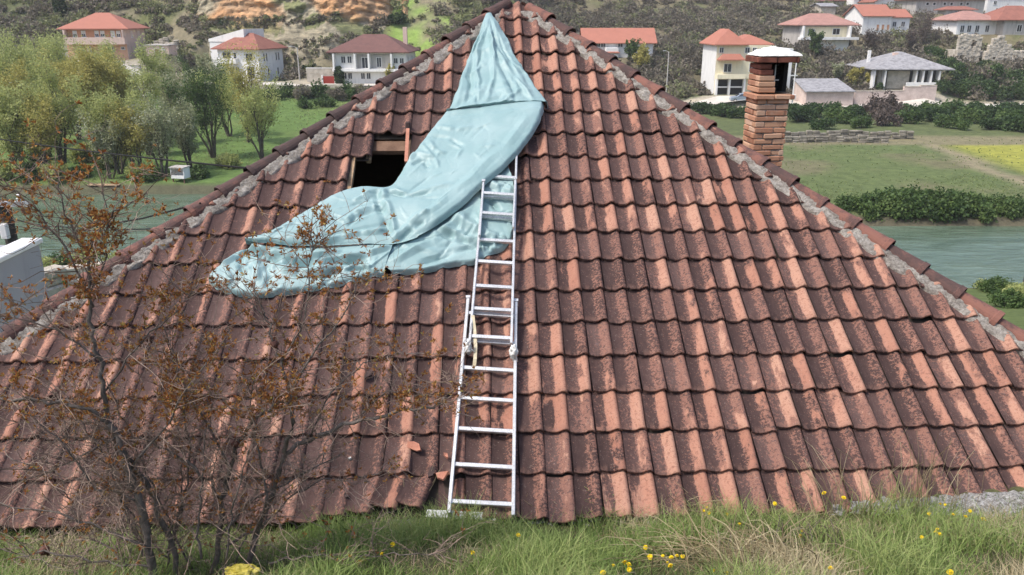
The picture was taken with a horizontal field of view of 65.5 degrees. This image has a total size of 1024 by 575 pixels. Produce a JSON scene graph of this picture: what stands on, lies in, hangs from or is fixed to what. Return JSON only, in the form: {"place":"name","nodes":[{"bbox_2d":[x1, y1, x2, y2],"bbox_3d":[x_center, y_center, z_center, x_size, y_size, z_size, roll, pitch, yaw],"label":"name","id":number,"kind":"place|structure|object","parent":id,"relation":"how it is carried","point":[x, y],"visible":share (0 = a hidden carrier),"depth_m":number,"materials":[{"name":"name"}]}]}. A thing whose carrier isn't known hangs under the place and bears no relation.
{"place":"outdoors","nodes":[
{"label":"outdoors","id":0,"kind":"place"},
{"bbox_2d":[168,0,408,71],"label":"cliff","id":1,"kind":"structure","parent":0,"point":[358,15],"depth_m":150.34,"materials":[{"name":"beige stone"}]},
{"bbox_2d":[0,0,1023,574],"bbox_3d":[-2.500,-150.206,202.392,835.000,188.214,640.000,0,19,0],"label":"ground","id":2,"kind":"structure","parent":0,"point":[932,138],"depth_m":89.38,"materials":[{"name":"green plant"}]},
{"bbox_2d":[0,157,20,180],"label":"waterside bush","id":3,"kind":"object","parent":2,"relation":"on","point":[7,169],"visible":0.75,"depth_m":77.98,"materials":[{"name":"green plant"}]},
{"bbox_2d":[0,96,29,165],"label":"riverside tree","id":4,"kind":"object","parent":2,"relation":"on","point":[9,126],"visible":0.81,"depth_m":77.22,"materials":[{"name":"green plant"}]},
{"bbox_2d":[0,194,29,244],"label":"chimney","id":5,"kind":"object","parent":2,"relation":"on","point":[5,232],"visible":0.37,"depth_m":17.31,"materials":[{"name":"brown metal"}]},
{"bbox_2d":[0,75,37,161],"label":"riverside tree","id":6,"kind":"object","parent":2,"relation":"on","point":[4,97],"visible":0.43,"depth_m":77.59,"materials":[{"name":"green plant"}]},
{"bbox_2d":[0,54,37,164],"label":"riverside tree","id":7,"kind":"object","parent":2,"relation":"on","point":[10,80],"visible":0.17,"depth_m":84.13,"materials":[{"name":"green plant"}]},
{"bbox_2d":[0,31,40,147],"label":"riverside tree","id":8,"kind":"object","parent":2,"relation":"on","point":[9,58],"visible":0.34,"depth_m":93.32,"materials":[{"name":"green plant"}]},
{"bbox_2d":[0,238,48,332],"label":"white building","id":9,"kind":"structure","parent":2,"relation":"on","point":[19,264],"depth_m":15.52,"materials":[{"name":"paint"}]},
{"bbox_2d":[12,161,42,182],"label":"waterside bush","id":10,"kind":"object","parent":2,"relation":"on","point":[22,177],"visible":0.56,"depth_m":78.31,"materials":[{"name":"green plant"}]},
{"bbox_2d":[2,29,71,96],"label":"riverside tree","id":11,"kind":"object","parent":2,"relation":"on","point":[55,52],"visible":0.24,"depth_m":106.34,"materials":[{"name":"green plant"}]},
{"bbox_2d":[11,87,66,174],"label":"riverside tree","id":12,"kind":"object","parent":2,"relation":"on","point":[42,128],"visible":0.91,"depth_m":77.59,"materials":[{"name":"green plant"}]},
{"bbox_2d":[36,157,70,182],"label":"waterside bush","id":13,"kind":"object","parent":2,"relation":"on","point":[61,174],"visible":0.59,"depth_m":77.89,"materials":[{"name":"green plant"}]},
{"bbox_2d":[29,26,78,69],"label":"riverside tree","id":14,"kind":"object","parent":2,"relation":"on","point":[39,41],"visible":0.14,"depth_m":114.73,"materials":[{"name":"green plant"}]},
{"bbox_2d":[27,51,89,168],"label":"riverside tree","id":15,"kind":"object","parent":2,"relation":"on","point":[60,104],"visible":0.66,"depth_m":80.90,"materials":[{"name":"green plant"}]},
{"bbox_2d":[30,40,101,139],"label":"riverside tree","id":16,"kind":"object","parent":2,"relation":"on","point":[59,68],"visible":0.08,"depth_m":97.10,"materials":[{"name":"green plant"}]},
{"bbox_2d":[43,262,100,296],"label":"stone wall","id":17,"kind":"structure","parent":2,"relation":"on","point":[54,287],"depth_m":27.44,"materials":[{"name":"grey stone"}]},
{"bbox_2d":[42,35,118,141],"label":"riverside tree","id":18,"kind":"object","parent":2,"relation":"on","point":[90,67],"visible":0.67,"depth_m":90.31,"materials":[{"name":"green plant"}]},
{"bbox_2d":[67,141,99,163],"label":"waterside bush","id":19,"kind":"object","parent":2,"relation":"on","point":[81,154],"visible":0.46,"depth_m":86.17,"materials":[{"name":"green plant"}]},
{"bbox_2d":[66,32,123,122],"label":"riverside tree","id":20,"kind":"object","parent":2,"relation":"on","point":[107,45],"visible":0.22,"depth_m":106.20,"materials":[{"name":"green plant"}]},
{"bbox_2d":[56,13,149,59],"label":"house","id":21,"kind":"structure","parent":2,"relation":"on","point":[95,27],"depth_m":139.51,"materials":[{"name":"tile"}]},
{"bbox_2d":[72,108,134,178],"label":"riverside tree","id":22,"kind":"object","parent":2,"relation":"on","point":[106,141],"visible":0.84,"depth_m":77.53,"materials":[{"name":"green plant"}]},
{"bbox_2d":[70,75,146,173],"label":"riverside tree","id":23,"kind":"object","parent":2,"relation":"on","point":[97,107],"visible":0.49,"depth_m":78.63,"materials":[{"name":"green plant"}]},
{"bbox_2d":[86,50,139,110],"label":"riverside tree","id":24,"kind":"object","parent":2,"relation":"on","point":[118,78],"visible":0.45,"depth_m":92.96,"materials":[{"name":"green plant"}]},
{"bbox_2d":[86,33,164,109],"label":"riverside tree","id":25,"kind":"object","parent":2,"relation":"on","point":[150,68],"visible":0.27,"depth_m":104.78,"materials":[{"name":"green plant"}]},
{"bbox_2d":[100,91,154,165],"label":"riverside tree","id":26,"kind":"object","parent":2,"relation":"on","point":[127,143],"visible":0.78,"depth_m":78.44,"materials":[{"name":"green plant"}]},
{"bbox_2d":[120,64,176,154],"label":"riverside tree","id":27,"kind":"object","parent":2,"relation":"on","point":[150,79],"visible":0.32,"depth_m":88.62,"materials":[{"name":"green plant"}]},
{"bbox_2d":[127,83,184,177],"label":"riverside tree","id":28,"kind":"object","parent":2,"relation":"on","point":[162,120],"visible":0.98,"depth_m":78.28,"materials":[{"name":"green plant"}]},
{"bbox_2d":[146,46,185,105],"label":"riverside tree","id":29,"kind":"object","parent":2,"relation":"on","point":[164,64],"visible":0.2,"depth_m":108.08,"materials":[{"name":"green plant"}]},
{"bbox_2d":[153,51,197,144],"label":"riverside tree","id":30,"kind":"object","parent":2,"relation":"on","point":[172,80],"visible":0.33,"depth_m":95.23,"materials":[{"name":"green plant"}]},
{"bbox_2d":[168,165,190,183],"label":"hut crate","id":31,"kind":"object","parent":2,"relation":"on","point":[184,174],"visible":0.99,"depth_m":77.90,"materials":[{"name":"white paint"}]},
{"bbox_2d":[169,97,203,167],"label":"riverside tree","id":32,"kind":"object","parent":2,"relation":"on","point":[187,118],"visible":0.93,"depth_m":82.14,"materials":[{"name":"green plant"}]},
{"bbox_2d":[176,54,206,109],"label":"riverside tree","id":33,"kind":"object","parent":2,"relation":"on","point":[183,68],"visible":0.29,"depth_m":113.86,"materials":[{"name":"green plant"}]},
{"bbox_2d":[159,55,233,157],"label":"riverside tree","id":34,"kind":"object","parent":2,"relation":"on","point":[208,101],"visible":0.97,"depth_m":86.32,"materials":[{"name":"green plant"}]},
{"bbox_2d":[189,162,209,178],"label":"waterside bush","id":35,"kind":"object","parent":2,"relation":"on","point":[199,171],"visible":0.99,"depth_m":79.46,"materials":[{"name":"green plant"}]},
{"bbox_2d":[189,58,239,136],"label":"riverside tree","id":36,"kind":"object","parent":2,"relation":"on","point":[228,95],"visible":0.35,"depth_m":100.64,"materials":[{"name":"green plant"}]},
{"bbox_2d":[214,151,242,169],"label":"waterside bush","id":37,"kind":"object","parent":2,"relation":"on","point":[225,158],"visible":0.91,"depth_m":83.73,"materials":[{"name":"green plant"}]},
{"bbox_2d":[224,563,259,574],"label":"flowers","id":38,"kind":"object","parent":2,"relation":"on","point":[239,569],"visible":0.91,"depth_m":4.53,"materials":[{"name":"yellow plant"}]},
{"bbox_2d":[218,40,271,142],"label":"riverside tree","id":39,"kind":"object","parent":2,"relation":"on","point":[239,75],"visible":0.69,"depth_m":94.70,"materials":[{"name":"green plant"}]},
{"bbox_2d":[208,28,287,81],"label":"white house","id":40,"kind":"structure","parent":2,"relation":"on","point":[273,58],"depth_m":140.57,"materials":[{"name":"paint"}]},
{"bbox_2d":[0,100,496,574],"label":"pomegranate shrub","id":41,"kind":"object","parent":2,"relation":"on","point":[130,470],"visible":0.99,"depth_m":4.34,"materials":[{"name":"brown plant"}]},
{"bbox_2d":[226,71,282,158],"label":"riverside tree","id":42,"kind":"object","parent":2,"relation":"on","point":[254,120],"visible":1,"depth_m":86.20,"materials":[{"name":"green plant"}]},
{"bbox_2d":[305,78,329,98],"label":"hedge bush","id":43,"kind":"object","parent":2,"relation":"on","point":[315,88],"visible":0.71,"depth_m":125.92,"materials":[{"name":"green plant"}]},
{"bbox_2d":[306,68,333,83],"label":"yard wall","id":44,"kind":"structure","parent":2,"relation":"on","point":[315,74],"depth_m":138.69,"materials":[{"name":"paint"}]},
{"bbox_2d":[311,92,337,106],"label":"hedge bush","id":45,"kind":"object","parent":2,"relation":"on","point":[326,101],"visible":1,"depth_m":118.94,"materials":[{"name":"green plant"}]},
{"bbox_2d":[326,27,420,83],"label":"veranda house","id":46,"kind":"structure","parent":2,"relation":"on","point":[364,58],"depth_m":136.90,"materials":[{"name":"white paint"}]},
{"bbox_2d":[0,0,1023,536],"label":"tiled house","id":47,"kind":"structure","parent":2,"relation":"on","point":[710,308],"depth_m":6.68,"materials":[{"name":"tile"}]},
{"bbox_2d":[0,139,245,168],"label":"power cable","id":48,"kind":"object","parent":47,"relation":"attached to","point":[133,155],"visible":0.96,"depth_m":9.24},
{"bbox_2d":[208,12,547,297],"bbox_3d":[-0.678,-1.439,7.737,1.962,2.351,4.243,13,22,33],"label":"tarpaulin","id":49,"kind":"object","parent":47,"relation":"on","point":[486,125],"visible":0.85,"depth_m":7.46,"materials":[{"name":"blue plastic"}]},
{"bbox_2d":[426,155,517,521],"bbox_3d":[-0.275,0.153,6.807,0.676,2.194,3.183,0,19,0],"label":"extension ladder","id":50,"kind":"object","parent":47,"relation":"on","point":[489,311],"visible":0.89,"depth_m":6.53,"materials":[{"name":"metal"}]},
{"bbox_2d":[743,46,802,167],"bbox_3d":[3.067,-1.853,9.649,0.530,2.059,0.478,-1,19,-3],"label":"brick chimney","id":51,"kind":"object","parent":47,"relation":"on","point":[767,96],"visible":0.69,"depth_m":9.40,"materials":[{"name":"brown brick"}]},
{"bbox_2d":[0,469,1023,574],"bbox_3d":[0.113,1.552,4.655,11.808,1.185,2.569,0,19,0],"label":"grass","id":52,"kind":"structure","parent":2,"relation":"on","point":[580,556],"depth_m":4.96,"materials":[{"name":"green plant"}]},
{"bbox_2d":[0,0,1023,100],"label":"hillside scrub","id":53,"kind":"object","parent":2,"relation":"on","point":[686,49],"visible":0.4,"depth_m":156.63,"materials":[{"name":"green plant"}]},
{"bbox_2d":[0,493,1023,574],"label":"dry grass","id":54,"kind":"structure","parent":2,"relation":"on","point":[817,561],"depth_m":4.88,"materials":[{"name":"plant"}]},
{"bbox_2d":[0,94,1023,213],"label":"meadow grass","id":55,"kind":"structure","parent":2,"relation":"on","point":[972,182],"depth_m":86.80,"materials":[{"name":"green plant"}]},
{"bbox_2d":[579,28,656,57],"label":"long house","id":56,"kind":"structure","parent":2,"relation":"on","point":[611,40],"depth_m":158.51,"materials":[{"name":"red tile"}]},
{"bbox_2d":[630,41,650,66],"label":"village tree","id":57,"kind":"object","parent":2,"relation":"on","point":[642,56],"visible":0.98,"depth_m":151.42,"materials":[{"name":"yellow plant"}]},
{"bbox_2d":[351,490,1023,525],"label":"concrete edge","id":58,"kind":"object","parent":2,"relation":"on","point":[982,500],"visible":0.27,"depth_m":5.71,"materials":[{"name":"grey concrete"}]},
{"bbox_2d":[591,500,827,574],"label":"dry grass tuft","id":59,"kind":"object","parent":2,"relation":"on","point":[691,553],"visible":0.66,"depth_m":4.75,"materials":[{"name":"plant"}]},
{"bbox_2d":[707,102,736,116],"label":"bank bush","id":60,"kind":"object","parent":2,"relation":"on","point":[720,108],"visible":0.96,"depth_m":124.95,"materials":[{"name":"green plant"}]},
{"bbox_2d":[699,29,793,94],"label":"cream house","id":61,"kind":"structure","parent":2,"relation":"on","point":[726,67],"depth_m":141.02,"materials":[{"name":"paint"}]},
{"bbox_2d":[715,504,879,551],"bbox_3d":[1.762,1.555,5.069,1.031,0.514,0.701,0,19,0],"label":"dry grass tuft","id":62,"kind":"object","parent":2,"relation":"on","point":[777,530],"visible":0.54,"depth_m":4.98,"materials":[{"name":"beige plant"}]},
{"bbox_2d":[786,105,817,121],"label":"bank bush","id":63,"kind":"object","parent":2,"relation":"on","point":[801,113],"visible":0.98,"depth_m":118.39,"materials":[{"name":"green plant"}]},
{"bbox_2d":[808,29,825,58],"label":"village tree","id":64,"kind":"object","parent":2,"relation":"on","point":[815,42],"visible":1,"depth_m":160.24,"materials":[{"name":"green plant"}]},
{"bbox_2d":[777,13,860,50],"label":"weathered house","id":65,"kind":"structure","parent":2,"relation":"on","point":[837,30],"depth_m":167.82,"materials":[{"name":"grey paint"}]},
{"bbox_2d":[773,442,869,520],"bbox_3d":[2.228,1.348,5.691,0.605,0.600,0.467,10,21,26],"label":"dry grass tuft","id":66,"kind":"object","parent":2,"relation":"on","point":[838,492],"visible":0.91,"depth_m":5.70,"materials":[{"name":"plant"}]},
{"bbox_2d":[808,117,838,129],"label":"bank bush","id":67,"kind":"object","parent":2,"relation":"on","point":[820,124],"visible":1,"depth_m":111.07,"materials":[{"name":"green plant"}]},
{"bbox_2d":[793,78,855,105],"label":"outbuilding","id":68,"kind":"structure","parent":2,"relation":"on","point":[817,90],"depth_m":136.72,"materials":[{"name":"grey stone"}]},
{"bbox_2d":[785,134,888,142],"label":"terrace wall","id":69,"kind":"structure","parent":2,"relation":"on","point":[827,139],"depth_m":101.39,"materials":[{"name":"stone"}]},
{"bbox_2d":[820,105,856,123],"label":"bank bush","id":70,"kind":"object","parent":2,"relation":"on","point":[843,115],"visible":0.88,"depth_m":117.22,"materials":[{"name":"green plant"}]},
{"bbox_2d":[784,129,913,138],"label":"terrace wall","id":71,"kind":"structure","parent":2,"relation":"on","point":[904,134],"depth_m":103.76,"materials":[{"name":"stone"}]},
{"bbox_2d":[834,192,864,213],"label":"riverbank bush","id":72,"kind":"object","parent":2,"relation":"on","point":[847,203],"visible":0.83,"depth_m":66.39,"materials":[{"name":"green plant"}]},
{"bbox_2d":[849,115,873,127],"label":"bank bush","id":73,"kind":"object","parent":2,"relation":"on","point":[861,121],"visible":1,"depth_m":112.22,"materials":[{"name":"green plant"}]},
{"bbox_2d":[855,192,888,221],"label":"riverbank bush","id":74,"kind":"object","parent":2,"relation":"on","point":[870,209],"visible":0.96,"depth_m":65.55,"materials":[{"name":"green plant"}]},
{"bbox_2d":[842,4,912,34],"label":"gabled house","id":75,"kind":"structure","parent":2,"relation":"on","point":[878,16],"depth_m":181.33,"materials":[{"name":"white paint"}]},
{"bbox_2d":[841,461,930,524],"bbox_3d":[2.559,1.431,5.546,0.692,0.492,0.340,0,19,0],"label":"dry grass tuft","id":76,"kind":"object","parent":2,"relation":"on","point":[867,500],"visible":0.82,"depth_m":5.59,"materials":[{"name":"plant"}]},
{"bbox_2d":[861,185,911,216],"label":"riverbank bush","id":77,"kind":"object","parent":2,"relation":"on","point":[882,193],"visible":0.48,"depth_m":65.92,"materials":[{"name":"green plant"}]},
{"bbox_2d":[872,103,902,126],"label":"bank bush","id":78,"kind":"object","parent":2,"relation":"on","point":[884,117],"visible":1,"depth_m":113.41,"materials":[{"name":"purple plant"}]},
{"bbox_2d":[868,89,908,115],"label":"bank bush","id":79,"kind":"object","parent":2,"relation":"on","point":[882,103],"visible":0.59,"depth_m":120.93,"materials":[{"name":"purple plant"}]},
{"bbox_2d":[853,85,937,103],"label":"garden wall","id":80,"kind":"structure","parent":2,"relation":"on","point":[906,93],"depth_m":138.41,"materials":[{"name":"paint"}]},
{"bbox_2d":[845,50,955,89],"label":"slate house","id":81,"kind":"structure","parent":2,"relation":"on","point":[896,70],"depth_m":143.15,"materials":[{"name":"stone"}]},
{"bbox_2d":[880,187,927,222],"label":"riverbank bush","id":82,"kind":"object","parent":2,"relation":"on","point":[910,204],"visible":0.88,"depth_m":65.26,"materials":[{"name":"green plant"}]},
{"bbox_2d":[894,107,926,123],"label":"bank bush","id":83,"kind":"object","parent":2,"relation":"on","point":[912,115],"visible":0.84,"depth_m":116.76,"materials":[{"name":"green plant"}]},
{"bbox_2d":[912,8,937,43],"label":"village tree","id":84,"kind":"object","parent":2,"relation":"on","point":[923,29],"visible":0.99,"depth_m":168.91,"materials":[{"name":"grey plant"}]},
{"bbox_2d":[879,430,974,517],"bbox_3d":[2.854,1.311,5.489,0.551,0.722,0.415,0,19,0],"label":"dry grass tuft","id":85,"kind":"object","parent":2,"relation":"on","point":[929,484],"visible":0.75,"depth_m":5.57,"materials":[{"name":"plant"}]},
{"bbox_2d":[914,188,946,222],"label":"riverbank bush","id":86,"kind":"object","parent":2,"relation":"on","point":[930,205],"visible":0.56,"depth_m":65.20,"materials":[{"name":"green plant"}]},
{"bbox_2d":[920,106,951,120],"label":"bank bush","id":87,"kind":"object","parent":2,"relation":"on","point":[930,111],"visible":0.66,"depth_m":119.27,"materials":[{"name":"green plant"}]},
{"bbox_2d":[894,0,984,14],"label":"stone hall","id":88,"kind":"structure","parent":2,"relation":"on","point":[945,7],"depth_m":193.14,"materials":[{"name":"grey paint"}]},
{"bbox_2d":[931,112,959,128],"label":"bank bush","id":89,"kind":"object","parent":2,"relation":"on","point":[941,120],"visible":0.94,"depth_m":112.27,"materials":[{"name":"green plant"}]},
{"bbox_2d":[923,186,975,223],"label":"riverbank bush","id":90,"kind":"object","parent":2,"relation":"on","point":[953,206],"visible":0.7,"depth_m":65.10,"materials":[{"name":"green plant"}]},
{"bbox_2d":[933,98,966,115],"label":"bank bush","id":91,"kind":"object","parent":2,"relation":"on","point":[954,106],"visible":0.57,"depth_m":122.81,"materials":[{"name":"green plant"}]},
{"bbox_2d":[950,78,976,98],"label":"ivy mound","id":92,"kind":"object","parent":2,"relation":"on","point":[962,88],"visible":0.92,"depth_m":141.65,"materials":[{"name":"green plant"}]},
{"bbox_2d":[931,11,996,34],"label":"terrace house","id":93,"kind":"structure","parent":2,"relation":"on","point":[968,22],"depth_m":169.47,"materials":[{"name":"white paint"}]},
{"bbox_2d":[945,33,982,62],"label":"ruined tower","id":94,"kind":"structure","parent":2,"relation":"on","point":[964,42],"depth_m":157.22,"materials":[{"name":"stone"}]},
{"bbox_2d":[953,105,992,123],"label":"bank bush","id":95,"kind":"object","parent":2,"relation":"on","point":[975,116],"visible":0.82,"depth_m":117.26,"materials":[{"name":"green plant"}]},
{"bbox_2d":[967,193,1001,223],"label":"riverbank bush","id":96,"kind":"object","parent":2,"relation":"on","point":[985,210],"visible":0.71,"depth_m":65.25,"materials":[{"name":"green plant"}]},
{"bbox_2d":[974,79,1000,98],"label":"ivy mound","id":97,"kind":"object","parent":2,"relation":"on","point":[989,86],"visible":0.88,"depth_m":141.12,"materials":[{"name":"green plant"}]},
{"bbox_2d":[972,275,1014,292],"bbox_3d":[28.005,-0.161,45.997,2.192,1.263,1.811,0,19,0],"label":"bush","id":98,"kind":"object","parent":2,"relation":"on","point":[998,283],"visible":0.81,"depth_m":45.74,"materials":[{"name":"green plant"}]},
{"bbox_2d":[982,192,1012,216],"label":"riverbank bush","id":99,"kind":"object","parent":2,"relation":"on","point":[992,198],"visible":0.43,"depth_m":66.16,"materials":[{"name":"green plant"}]},
{"bbox_2d":[979,36,1023,62],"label":"ruined wall","id":100,"kind":"structure","parent":2,"relation":"on","point":[999,48],"depth_m":156.47,"materials":[{"name":"stone"}]},
{"bbox_2d":[983,0,1023,12],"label":"house","id":101,"kind":"structure","parent":2,"relation":"on","point":[990,5],"depth_m":202.61,"materials":[{"name":"white paint"}]},
{"bbox_2d":[985,6,1023,35],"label":"corner house","id":102,"kind":"structure","parent":2,"relation":"on","point":[1009,20],"depth_m":167.56,"materials":[{"name":"red tile"}]},
{"bbox_2d":[986,287,1023,308],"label":"bush","id":103,"kind":"object","parent":2,"relation":"on","point":[1011,299],"visible":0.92,"depth_m":38.99,"materials":[{"name":"green plant"}]},
{"bbox_2d":[994,194,1023,219],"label":"riverbank bush","id":104,"kind":"object","parent":2,"relation":"on","point":[1018,208],"visible":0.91,"depth_m":65.48,"materials":[{"name":"green plant"}]},
{"bbox_2d":[995,114,1023,131],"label":"bank bush","id":105,"kind":"object","parent":2,"relation":"on","point":[1014,123],"visible":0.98,"depth_m":108.71,"materials":[{"name":"green plant"}]},
{"bbox_2d":[0,194,1023,287],"bbox_3d":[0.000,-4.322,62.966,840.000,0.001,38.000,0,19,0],"label":"river","id":106,"kind":"structure","parent":0,"point":[966,256],"depth_m":61.64,"materials":[{"name":"liquid"}]},
{"bbox_2d":[78,60,1020,106],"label":"road","id":107,"kind":"structure","parent":0,"point":[717,99],"depth_m":137.06,"materials":[{"name":"grey asphalt"}]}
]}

